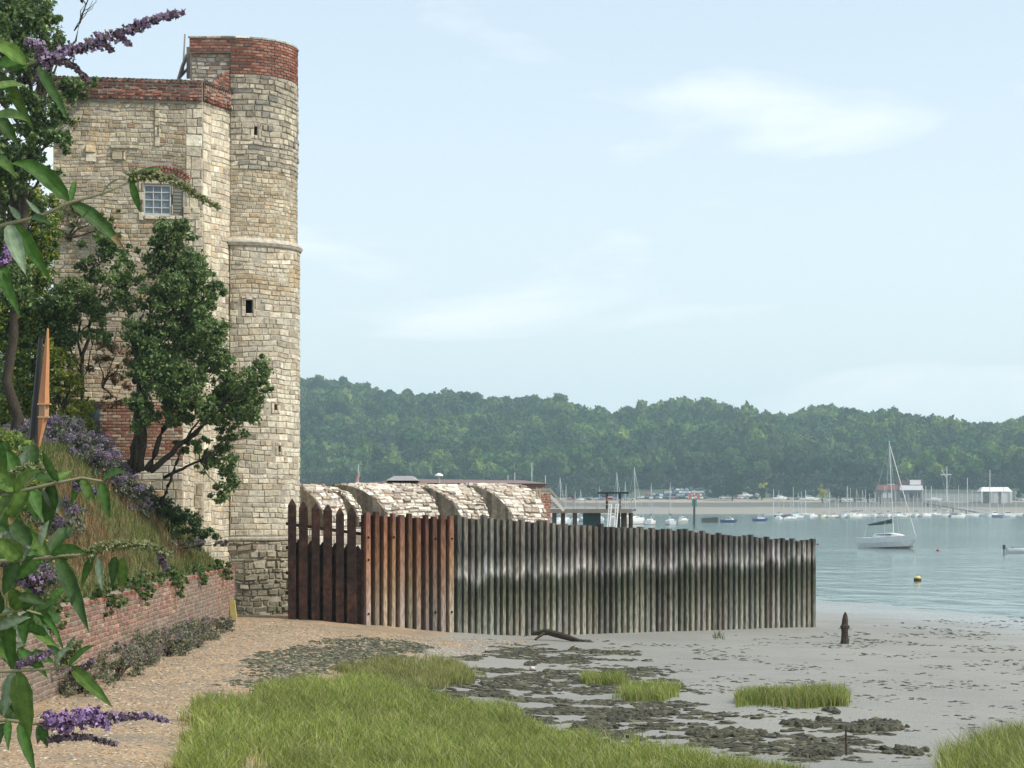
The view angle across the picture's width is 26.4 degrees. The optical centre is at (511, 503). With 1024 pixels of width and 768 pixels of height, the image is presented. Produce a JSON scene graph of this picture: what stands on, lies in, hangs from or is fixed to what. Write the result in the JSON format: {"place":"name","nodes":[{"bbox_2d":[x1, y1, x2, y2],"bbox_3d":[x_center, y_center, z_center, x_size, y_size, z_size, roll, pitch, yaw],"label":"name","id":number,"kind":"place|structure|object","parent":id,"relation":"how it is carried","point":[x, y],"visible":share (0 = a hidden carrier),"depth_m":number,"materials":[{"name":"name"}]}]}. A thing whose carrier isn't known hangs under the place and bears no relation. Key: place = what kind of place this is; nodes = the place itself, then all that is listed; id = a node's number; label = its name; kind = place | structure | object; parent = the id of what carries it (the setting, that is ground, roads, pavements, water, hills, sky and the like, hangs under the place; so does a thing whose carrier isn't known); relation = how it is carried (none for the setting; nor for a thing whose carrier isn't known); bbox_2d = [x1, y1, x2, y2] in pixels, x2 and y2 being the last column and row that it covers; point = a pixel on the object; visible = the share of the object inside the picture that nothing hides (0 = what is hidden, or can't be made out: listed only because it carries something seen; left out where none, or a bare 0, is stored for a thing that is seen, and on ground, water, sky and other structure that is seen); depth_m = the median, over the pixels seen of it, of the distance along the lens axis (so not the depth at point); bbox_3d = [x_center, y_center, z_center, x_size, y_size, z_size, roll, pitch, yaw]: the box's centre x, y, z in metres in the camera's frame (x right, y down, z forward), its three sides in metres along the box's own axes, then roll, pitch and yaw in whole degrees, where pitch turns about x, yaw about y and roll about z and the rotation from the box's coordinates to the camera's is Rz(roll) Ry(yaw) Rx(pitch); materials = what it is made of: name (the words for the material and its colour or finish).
{"place":"outdoors","nodes":[
{"label":"outdoors","id":0,"kind":"place"},
{"bbox_2d":[84,340,132,410],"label":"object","id":1,"kind":"object","parent":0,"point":[112,349],"visible":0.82,"depth_m":54.11,"materials":[{"name":"green plant"}]},
{"bbox_2d":[0,428,224,612],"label":"bank","id":2,"kind":"structure","parent":0,"point":[122,554],"depth_m":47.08,"materials":[{"name":"plant"}]},
{"bbox_2d":[2,416,53,444],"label":"flowering shrub","id":3,"kind":"object","parent":2,"relation":"on","point":[24,428],"visible":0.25,"depth_m":49.79,"materials":[{"name":"purple plant"}]},
{"bbox_2d":[0,174,70,429],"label":"mixed shrub","id":4,"kind":"object","parent":2,"relation":"on","point":[44,237],"visible":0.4,"depth_m":52.89,"materials":[{"name":"green plant"}]},
{"bbox_2d":[0,423,74,575],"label":"green bush","id":5,"kind":"object","parent":2,"relation":"on","point":[21,442],"visible":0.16,"depth_m":41.51,"materials":[{"name":"green plant"}]},
{"bbox_2d":[29,328,51,446],"bbox_3d":[-9.951,-2.257,45.987,0.610,2.859,0.272,0,0,34],"label":"timber sculpture","id":6,"kind":"object","parent":2,"relation":"on","point":[40,416],"visible":0.94,"depth_m":45.91,"materials":[{"name":"wood"}]},
{"bbox_2d":[0,0,95,432],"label":"tall tree","id":7,"kind":"object","parent":2,"relation":"on","point":[34,18],"visible":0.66,"depth_m":49.42,"materials":[{"name":"green plant"}]},
{"bbox_2d":[23,496,89,588],"bbox_3d":[-8.329,0.659,38.955,1.173,1.642,7.879,0,0,-7],"label":"mauve bush","id":8,"kind":"object","parent":2,"relation":"on","point":[62,522],"visible":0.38,"depth_m":40.02,"materials":[{"name":"purple plant"}]},
{"bbox_2d":[32,337,99,434],"bbox_3d":[-10.734,-2.513,52.670,1.590,3.007,2.033,0,0,0],"label":"lime shrub","id":9,"kind":"object","parent":2,"relation":"on","point":[59,359],"visible":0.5,"depth_m":52.32,"materials":[{"name":"green plant"}]},
{"bbox_2d":[43,413,100,463],"bbox_3d":[-10.306,-1.383,50.442,1.372,1.457,2.744,0,0,-21],"label":"flowering shrub","id":10,"kind":"object","parent":2,"relation":"on","point":[60,430],"visible":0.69,"depth_m":50.04,"materials":[{"name":"purple plant"}]},
{"bbox_2d":[25,231,140,419],"bbox_3d":[-10.420,-3.731,52.915,3.627,5.885,2.038,0,0,25],"label":"slender tree","id":11,"kind":"object","parent":2,"relation":"on","point":[65,308],"visible":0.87,"depth_m":52.61,"materials":[{"name":"green plant"}]},
{"bbox_2d":[77,429,126,477],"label":"flowering shrub","id":12,"kind":"object","parent":2,"relation":"on","point":[103,456],"visible":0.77,"depth_m":50.40,"materials":[{"name":"purple plant"}]},
{"bbox_2d":[104,457,150,500],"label":"flowering shrub","id":13,"kind":"object","parent":2,"relation":"on","point":[126,480],"visible":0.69,"depth_m":50.91,"materials":[{"name":"purple plant"}]},
{"bbox_2d":[127,482,156,519],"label":"flowering shrub","id":14,"kind":"object","parent":2,"relation":"on","point":[141,502],"visible":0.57,"depth_m":51.80,"materials":[{"name":"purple plant"}]},
{"bbox_2d":[145,494,220,545],"bbox_3d":[-8.216,0.357,53.620,2.194,1.395,1.223,0,0,-19],"label":"green shrub","id":15,"kind":"object","parent":2,"relation":"on","point":[177,514],"visible":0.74,"depth_m":53.55,"materials":[{"name":"green plant"}]},
{"bbox_2d":[93,216,277,473],"bbox_3d":[-7.701,-3.824,52.074,4.476,6.221,3.238,0,0,0],"label":"multi stem tree","id":16,"kind":"object","parent":2,"relation":"on","point":[202,334],"visible":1,"depth_m":51.63,"materials":[{"name":"green plant"}]},
{"bbox_2d":[171,537,228,551],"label":"lavender","id":17,"kind":"object","parent":2,"relation":"on","point":[199,543],"visible":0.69,"depth_m":52.97,"materials":[{"name":"green plant"}]},
{"bbox_2d":[159,425,250,505],"bbox_3d":[-6.972,-0.927,52.251,2.016,1.987,2.568,0,0,-41],"label":"leaning tree","id":18,"kind":"object","parent":2,"relation":"on","point":[209,459],"visible":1,"depth_m":52.52,"materials":[{"name":"green plant"}]},
{"bbox_2d":[148,669,827,767],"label":"grass","id":19,"kind":"structure","parent":0,"point":[279,721],"depth_m":30.14,"materials":[{"name":"plant"}]},
{"bbox_2d":[0,599,1023,767],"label":"ground","id":20,"kind":"structure","parent":0,"point":[872,620],"depth_m":45.75,"materials":[{"name":"sand"}]},
{"bbox_2d":[51,656,116,696],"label":"lavender","id":21,"kind":"object","parent":20,"relation":"on","point":[68,690],"visible":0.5,"depth_m":34.23,"materials":[{"name":"green plant"}]},
{"bbox_2d":[0,8,221,767],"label":"buddleia","id":22,"kind":"object","parent":20,"relation":"on","point":[25,551],"visible":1,"depth_m":3.19,"materials":[{"name":"green plant"}]},
{"bbox_2d":[0,566,236,718],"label":"brick retaining wall","id":23,"kind":"structure","parent":20,"relation":"on","point":[214,596],"depth_m":40.47,"materials":[{"name":"brick"}]},
{"bbox_2d":[32,591,70,635],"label":"trailing plant","id":24,"kind":"object","parent":23,"relation":"on","point":[57,605],"visible":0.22,"depth_m":33.78,"materials":[{"name":"green plant"}]},
{"bbox_2d":[88,581,128,617],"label":"trailing plant","id":25,"kind":"object","parent":23,"relation":"on","point":[98,592],"visible":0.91,"depth_m":38.37,"materials":[{"name":"green plant"}]},
{"bbox_2d":[125,574,156,605],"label":"trailing plant","id":26,"kind":"object","parent":23,"relation":"on","point":[140,581],"visible":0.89,"depth_m":41.88,"materials":[{"name":"green plant"}]},
{"bbox_2d":[156,565,189,598],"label":"trailing plant","id":27,"kind":"object","parent":23,"relation":"on","point":[178,581],"visible":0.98,"depth_m":46.25,"materials":[{"name":"green plant"}]},
{"bbox_2d":[185,561,210,585],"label":"trailing plant","id":28,"kind":"object","parent":23,"relation":"on","point":[200,570],"visible":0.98,"depth_m":50.20,"materials":[{"name":"green plant"}]},
{"bbox_2d":[207,558,233,579],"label":"trailing plant","id":29,"kind":"object","parent":23,"relation":"on","point":[219,563],"visible":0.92,"depth_m":54.37,"materials":[{"name":"green plant"}]},
{"bbox_2d":[91,640,147,680],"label":"lavender","id":30,"kind":"object","parent":20,"relation":"on","point":[136,662],"visible":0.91,"depth_m":37.42,"materials":[{"name":"green plant"}]},
{"bbox_2d":[122,629,172,666],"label":"lavender","id":31,"kind":"object","parent":20,"relation":"on","point":[153,651],"visible":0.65,"depth_m":40.14,"materials":[{"name":"green plant"}]},
{"bbox_2d":[145,623,199,656],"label":"lavender","id":32,"kind":"object","parent":20,"relation":"on","point":[190,642],"visible":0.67,"depth_m":42.89,"materials":[{"name":"green plant"}]},
{"bbox_2d":[53,36,302,614],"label":"stone castle","id":33,"kind":"structure","parent":20,"relation":"on","point":[220,126],"depth_m":58.03,"materials":[{"name":"stone"}]},
{"bbox_2d":[52,76,98,145],"bbox_3d":[-11.283,-10.063,56.107,1.587,1.906,0.952,0,0,14],"label":"parapet bush","id":34,"kind":"object","parent":33,"relation":"on","point":[93,82],"visible":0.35,"depth_m":56.07,"materials":[{"name":"green plant"}]},
{"bbox_2d":[49,201,123,268],"bbox_3d":[-11.032,-6.810,56.309,2.071,1.938,0.991,0,0,0],"label":"ivy","id":35,"kind":"object","parent":33,"relation":"attached to","point":[72,224],"visible":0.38,"depth_m":56.12,"materials":[{"name":"green plant"}]},
{"bbox_2d":[87,405,99,435],"bbox_3d":[-10.460,-2.042,54.628,0.310,0.855,0.018,0,0,-7],"label":"arched window","id":36,"kind":"structure","parent":33,"relation":"in","point":[96,417],"depth_m":54.62,"materials":[{"name":"glass"}]},
{"bbox_2d":[144,184,170,214],"bbox_3d":[-9.214,-7.880,56.775,0.699,0.796,0.280,0,0,-9],"label":"window","id":37,"kind":"structure","parent":33,"relation":"in","point":[157,198],"depth_m":56.67,"materials":[{"name":"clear glass"}]},
{"bbox_2d":[177,34,189,79],"bbox_3d":[-8.939,-12.168,59.438,0.400,1.294,0.376,0,0,0],"label":"timber prop","id":38,"kind":"object","parent":33,"relation":"on","point":[186,61],"visible":0.82,"depth_m":59.35,"materials":[{"name":"wood"}]},
{"bbox_2d":[166,619,209,648],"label":"lavender","id":39,"kind":"object","parent":20,"relation":"on","point":[200,635],"visible":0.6,"depth_m":45.20,"materials":[{"name":"green plant"}]},
{"bbox_2d":[179,615,222,640],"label":"lavender","id":40,"kind":"object","parent":20,"relation":"on","point":[213,634],"visible":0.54,"depth_m":47.62,"materials":[{"name":"green plant"}]},
{"bbox_2d":[200,615,235,631],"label":"lavender","id":41,"kind":"object","parent":20,"relation":"on","point":[226,626],"visible":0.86,"depth_m":50.10,"materials":[{"name":"green plant"}]},
{"bbox_2d":[229,600,236,618],"bbox_3d":[-7.146,2.768,56.000,0.222,0.600,0.120,0,0,0],"label":"marker stone","id":42,"kind":"object","parent":20,"relation":"on","point":[232,607],"visible":0.77,"depth_m":55.94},
{"bbox_2d":[0,618,536,767],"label":"gravel","id":43,"kind":"structure","parent":20,"relation":"on","point":[227,675],"depth_m":37.34,"materials":[{"name":"gravel"}]},
{"bbox_2d":[286,499,361,623],"bbox_3d":[-4.866,1.711,56.926,2.101,3.671,0.512,0,0,0],"label":"dark palisade","id":44,"kind":"object","parent":20,"relation":"on","point":[325,580],"visible":0.86,"depth_m":56.67,"materials":[{"name":"wood"}]},
{"bbox_2d":[210,635,441,690],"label":"pebbles","id":45,"kind":"object","parent":20,"relation":"on","point":[349,654],"visible":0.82,"depth_m":44.88,"materials":[{"name":"stone"}]},
{"bbox_2d":[359,512,453,632],"bbox_3d":[-2.734,2.005,57.496,2.626,3.605,0.370,0,0,-26],"label":"orange fence","id":46,"kind":"object","parent":20,"relation":"on","point":[408,571],"visible":0.84,"depth_m":57.37,"materials":[{"name":"wood"}]},
{"bbox_2d":[327,650,488,689],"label":"grass","id":47,"kind":"structure","parent":20,"relation":"on","point":[436,670],"depth_m":42.70,"materials":[{"name":"plant"}]},
{"bbox_2d":[299,483,550,548],"bbox_3d":[-2.362,1.681,64.197,11.534,4.639,3.195,0,0,-38],"label":"stone bastion","id":48,"kind":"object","parent":20,"relation":"on","point":[506,501],"visible":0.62,"depth_m":62.99,"materials":[{"name":"beige stone"}]},
{"bbox_2d":[374,476,547,491],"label":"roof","id":49,"kind":"structure","parent":20,"relation":"on","point":[414,480],"depth_m":95.04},
{"bbox_2d":[532,629,592,641],"bbox_3d":[1.325,3.461,57.316,1.742,0.350,0.396,0,0,21],"label":"driftwood log","id":50,"kind":"object","parent":20,"relation":"on","point":[552,633],"visible":0.99,"depth_m":57.39,"materials":[{"name":"brown wood"}]},
{"bbox_2d":[577,666,632,686],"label":"cordgrass tuft","id":51,"kind":"object","parent":20,"relation":"on","point":[593,677],"visible":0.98,"depth_m":42.99,"materials":[{"name":"green plant"}]},
{"bbox_2d":[454,515,815,635],"bbox_3d":[3.764,2.216,62.082,13.339,3.835,0.349,0,0,-37],"label":"weathered fence","id":52,"kind":"object","parent":20,"relation":"on","point":[521,577],"visible":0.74,"depth_m":61.41,"materials":[{"name":"wood"}]},
{"bbox_2d":[611,676,685,702],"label":"cordgrass tuft","id":53,"kind":"object","parent":20,"relation":"on","point":[635,690],"visible":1,"depth_m":39.72,"materials":[{"name":"green plant"}]},
{"bbox_2d":[479,645,931,756],"bbox_3d":[1.875,3.534,42.116,5.496,0.263,24.070,0,0,-14],"label":"seaweed","id":54,"kind":"object","parent":20,"relation":"on","point":[883,724],"visible":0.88,"depth_m":34.48,"materials":[{"name":"plant"}]},
{"bbox_2d":[399,617,1023,762],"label":"seaweed","id":55,"kind":"object","parent":20,"relation":"on","point":[753,746],"visible":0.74,"depth_m":39.05,"materials":[{"name":"plant"}]},
{"bbox_2d":[729,678,853,709],"bbox_3d":[5.071,3.425,39.404,2.666,0.380,3.322,0,0,0],"label":"cordgrass tuft","id":56,"kind":"object","parent":20,"relation":"on","point":[814,696],"visible":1,"depth_m":38.73,"materials":[{"name":"green plant"}]},
{"bbox_2d":[840,612,849,643],"bbox_3d":[8.727,3.279,57.246,0.277,0.877,0.247,0,0,0],"label":"mooring post","id":57,"kind":"object","parent":20,"relation":"on","point":[844,626],"visible":0.96,"depth_m":57.17,"materials":[{"name":"brown wood"}]},
{"bbox_2d":[0,0,1023,423],"label":"sky","id":58,"kind":"structure","parent":0,"point":[785,206],"materials":[{"name":"blue"}]},
{"bbox_2d":[536,487,564,511],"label":"pier steps","id":59,"kind":"structure","parent":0,"point":[556,501],"depth_m":75.97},
{"bbox_2d":[300,449,1023,513],"bbox_3d":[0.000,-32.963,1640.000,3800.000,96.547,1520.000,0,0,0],"label":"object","id":60,"kind":"structure","parent":0,"point":[710,505],"depth_m":930.03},
{"bbox_2d":[301,465,329,484],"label":"shore tree","id":61,"kind":"object","parent":60,"relation":"on","point":[311,475],"visible":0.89,"depth_m":998.18,"materials":[{"name":"green plant"}]},
{"bbox_2d":[335,469,361,483],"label":"shore tree","id":62,"kind":"object","parent":60,"relation":"on","point":[346,477],"visible":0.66,"depth_m":998.81,"materials":[{"name":"green plant"}]},
{"bbox_2d":[370,468,393,482],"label":"shore tree","id":63,"kind":"object","parent":60,"relation":"on","point":[383,475],"visible":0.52,"depth_m":998.74,"materials":[{"name":"green plant"}]},
{"bbox_2d":[405,470,426,478],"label":"shore tree","id":64,"kind":"object","parent":60,"relation":"on","point":[409,473],"visible":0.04,"depth_m":998.66,"materials":[{"name":"green plant"}]},
{"bbox_2d":[433,470,460,479],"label":"shore tree","id":65,"kind":"object","parent":60,"relation":"on","point":[450,476],"visible":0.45,"depth_m":997.97,"materials":[{"name":"green plant"}]},
{"bbox_2d":[497,472,515,479],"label":"shore tree","id":66,"kind":"object","parent":60,"relation":"on","point":[502,476],"visible":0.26,"depth_m":998.92,"materials":[{"name":"green plant"}]},
{"bbox_2d":[0,361,1023,481],"bbox_3d":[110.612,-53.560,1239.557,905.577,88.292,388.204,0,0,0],"label":"woodland","id":67,"kind":"object","parent":60,"relation":"on","point":[345,424],"visible":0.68,"depth_m":1136.67,"materials":[{"name":"plant"}]},
{"bbox_2d":[520,476,543,482],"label":"shore tree","id":68,"kind":"object","parent":60,"relation":"on","point":[536,479],"visible":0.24,"depth_m":991.07,"materials":[{"name":"green plant"}]},
{"bbox_2d":[563,488,582,498],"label":"shore tree","id":69,"kind":"object","parent":60,"relation":"on","point":[571,493],"visible":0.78,"depth_m":947.09,"materials":[{"name":"green plant"}]},
{"bbox_2d":[609,478,628,487],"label":"shore tree","id":70,"kind":"object","parent":60,"relation":"on","point":[621,483],"visible":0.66,"depth_m":1010.77,"materials":[{"name":"green plant"}]},
{"bbox_2d":[639,477,657,489],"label":"shore tree","id":71,"kind":"object","parent":60,"relation":"on","point":[646,482],"visible":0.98,"depth_m":1041.45,"materials":[{"name":"green plant"}]},
{"bbox_2d":[299,468,1023,497],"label":"undergrowth","id":72,"kind":"object","parent":60,"relation":"on","point":[710,481],"visible":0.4,"depth_m":1049.05,"materials":[{"name":"plant"}]},
{"bbox_2d":[711,484,724,497],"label":"shore tree","id":73,"kind":"object","parent":60,"relation":"on","point":[717,488],"visible":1,"depth_m":991.56,"materials":[{"name":"green plant"}]},
{"bbox_2d":[722,471,746,500],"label":"shore tree","id":74,"kind":"object","parent":60,"relation":"on","point":[734,483],"visible":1,"depth_m":976.34,"materials":[{"name":"green plant"}]},
{"bbox_2d":[783,476,801,493],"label":"shore tree","id":75,"kind":"object","parent":60,"relation":"on","point":[789,483],"visible":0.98,"depth_m":999.96,"materials":[{"name":"green plant"}]},
{"bbox_2d":[817,485,826,502],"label":"shore tree","id":76,"kind":"object","parent":60,"relation":"on","point":[822,492],"visible":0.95,"depth_m":941.02,"materials":[{"name":"green plant"}]},
{"bbox_2d":[831,484,846,501],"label":"shore tree","id":77,"kind":"object","parent":60,"relation":"on","point":[840,493],"visible":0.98,"depth_m":947.07,"materials":[{"name":"green plant"}]},
{"bbox_2d":[846,488,860,502],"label":"shore tree","id":78,"kind":"object","parent":60,"relation":"on","point":[853,491],"visible":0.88,"depth_m":942.99,"materials":[{"name":"green plant"}]},
{"bbox_2d":[861,488,874,502],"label":"shore tree","id":79,"kind":"object","parent":60,"relation":"on","point":[868,491],"visible":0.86,"depth_m":943.82,"materials":[{"name":"green plant"}]},
{"bbox_2d":[879,477,895,484],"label":"shore tree","id":80,"kind":"object","parent":60,"relation":"on","point":[883,480],"visible":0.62,"depth_m":1023.80,"materials":[{"name":"green plant"}]},
{"bbox_2d":[874,480,923,501],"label":"club house","id":81,"kind":"structure","parent":60,"relation":"on","point":[912,488],"depth_m":949.00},
{"bbox_2d":[928,471,944,488],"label":"shore tree","id":82,"kind":"object","parent":60,"relation":"on","point":[933,477],"visible":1,"depth_m":1049.46,"materials":[{"name":"green plant"}]},
{"bbox_2d":[923,492,980,501],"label":"boundary wall","id":83,"kind":"structure","parent":60,"relation":"on","point":[974,496],"depth_m":961.00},
{"bbox_2d":[960,469,979,488],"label":"shore tree","id":84,"kind":"object","parent":60,"relation":"on","point":[969,473],"visible":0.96,"depth_m":1049.32,"materials":[{"name":"green plant"}]},
{"bbox_2d":[977,487,1011,502],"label":"marquee","id":85,"kind":"object","parent":60,"relation":"on","point":[996,493],"visible":0.95,"depth_m":942.30},
{"bbox_2d":[550,514,1023,617],"bbox_3d":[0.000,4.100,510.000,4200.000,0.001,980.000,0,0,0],"label":"water","id":86,"kind":"structure","parent":0,"point":[970,566],"depth_m":166.82,"materials":[{"name":"teal liquid"}]},
{"bbox_2d":[550,480,567,523],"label":"moored yacht","id":87,"kind":"object","parent":86,"relation":"on","point":[558,520],"visible":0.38,"depth_m":437.54,"materials":[{"name":"white plastic"}]},
{"bbox_2d":[550,499,632,527],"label":"timber pier","id":88,"kind":"structure","parent":86,"relation":"in","point":[592,517],"depth_m":82.04,"materials":[{"name":"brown wood"}]},
{"bbox_2d":[607,504,611,526],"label":"ladder","id":89,"kind":"object","parent":88,"relation":"attached to","point":[610,508],"visible":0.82,"depth_m":81.38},
{"bbox_2d":[597,492,628,508],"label":"gantry","id":90,"kind":"object","parent":88,"relation":"on","point":[610,497],"visible":0.99,"depth_m":82.42,"materials":[{"name":"metal"}]},
{"bbox_2d":[613,504,618,526],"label":"ladder","id":91,"kind":"object","parent":88,"relation":"attached to","point":[615,514],"visible":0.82,"depth_m":81.39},
{"bbox_2d":[620,467,643,523],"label":"moored yacht","id":92,"kind":"object","parent":86,"relation":"on","point":[637,520],"visible":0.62,"depth_m":437.30,"materials":[{"name":"white plastic"}]},
{"bbox_2d":[644,483,655,524],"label":"moored yacht","id":93,"kind":"object","parent":86,"relation":"on","point":[649,522],"visible":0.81,"depth_m":421.41,"materials":[{"name":"white plastic"}]},
{"bbox_2d":[665,482,675,524],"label":"moored yacht","id":94,"kind":"object","parent":86,"relation":"on","point":[670,522],"visible":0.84,"depth_m":421.98,"materials":[{"name":"white plastic"}]},
{"bbox_2d":[689,490,699,524],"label":"channel beacon","id":95,"kind":"object","parent":86,"relation":"in","point":[694,502],"visible":0.93,"depth_m":419.85,"materials":[{"name":"metal"}]},
{"bbox_2d":[701,517,717,521],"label":"barge","id":96,"kind":"object","parent":86,"relation":"on","point":[711,519],"visible":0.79,"depth_m":480.08},
{"bbox_2d":[720,517,736,522],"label":"motorboat","id":97,"kind":"object","parent":86,"relation":"on","point":[729,520],"visible":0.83,"depth_m":476.57,"materials":[{"name":"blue plastic"}]},
{"bbox_2d":[847,489,861,517],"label":"moored yacht","id":98,"kind":"object","parent":86,"relation":"on","point":[856,515],"visible":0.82,"depth_m":624.47,"materials":[{"name":"white plastic"}]},
{"bbox_2d":[857,441,915,548],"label":"sailing yacht","id":99,"kind":"object","parent":86,"relation":"on","point":[889,540],"visible":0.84,"depth_m":201.48,"materials":[{"name":"white plastic"}]},
{"bbox_2d":[932,493,948,516],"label":"yacht","id":100,"kind":"object","parent":86,"relation":"on","point":[940,515],"visible":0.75,"depth_m":684.26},
{"bbox_2d":[924,500,987,513],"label":"jetty","id":101,"kind":"object","parent":86,"relation":"on","point":[952,508],"visible":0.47,"depth_m":900.24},
{"bbox_2d":[951,485,965,517],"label":"yacht","id":102,"kind":"object","parent":86,"relation":"on","point":[958,516],"visible":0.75,"depth_m":640.91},
{"bbox_2d":[1003,545,1023,552],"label":"dinghy","id":103,"kind":"object","parent":86,"relation":"on","point":[1014,550],"visible":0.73,"depth_m":181.74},
{"bbox_2d":[917,716,1023,767],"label":"grass","id":104,"kind":"structure","parent":0,"point":[1002,749],"depth_m":28.15,"materials":[{"name":"plant"}]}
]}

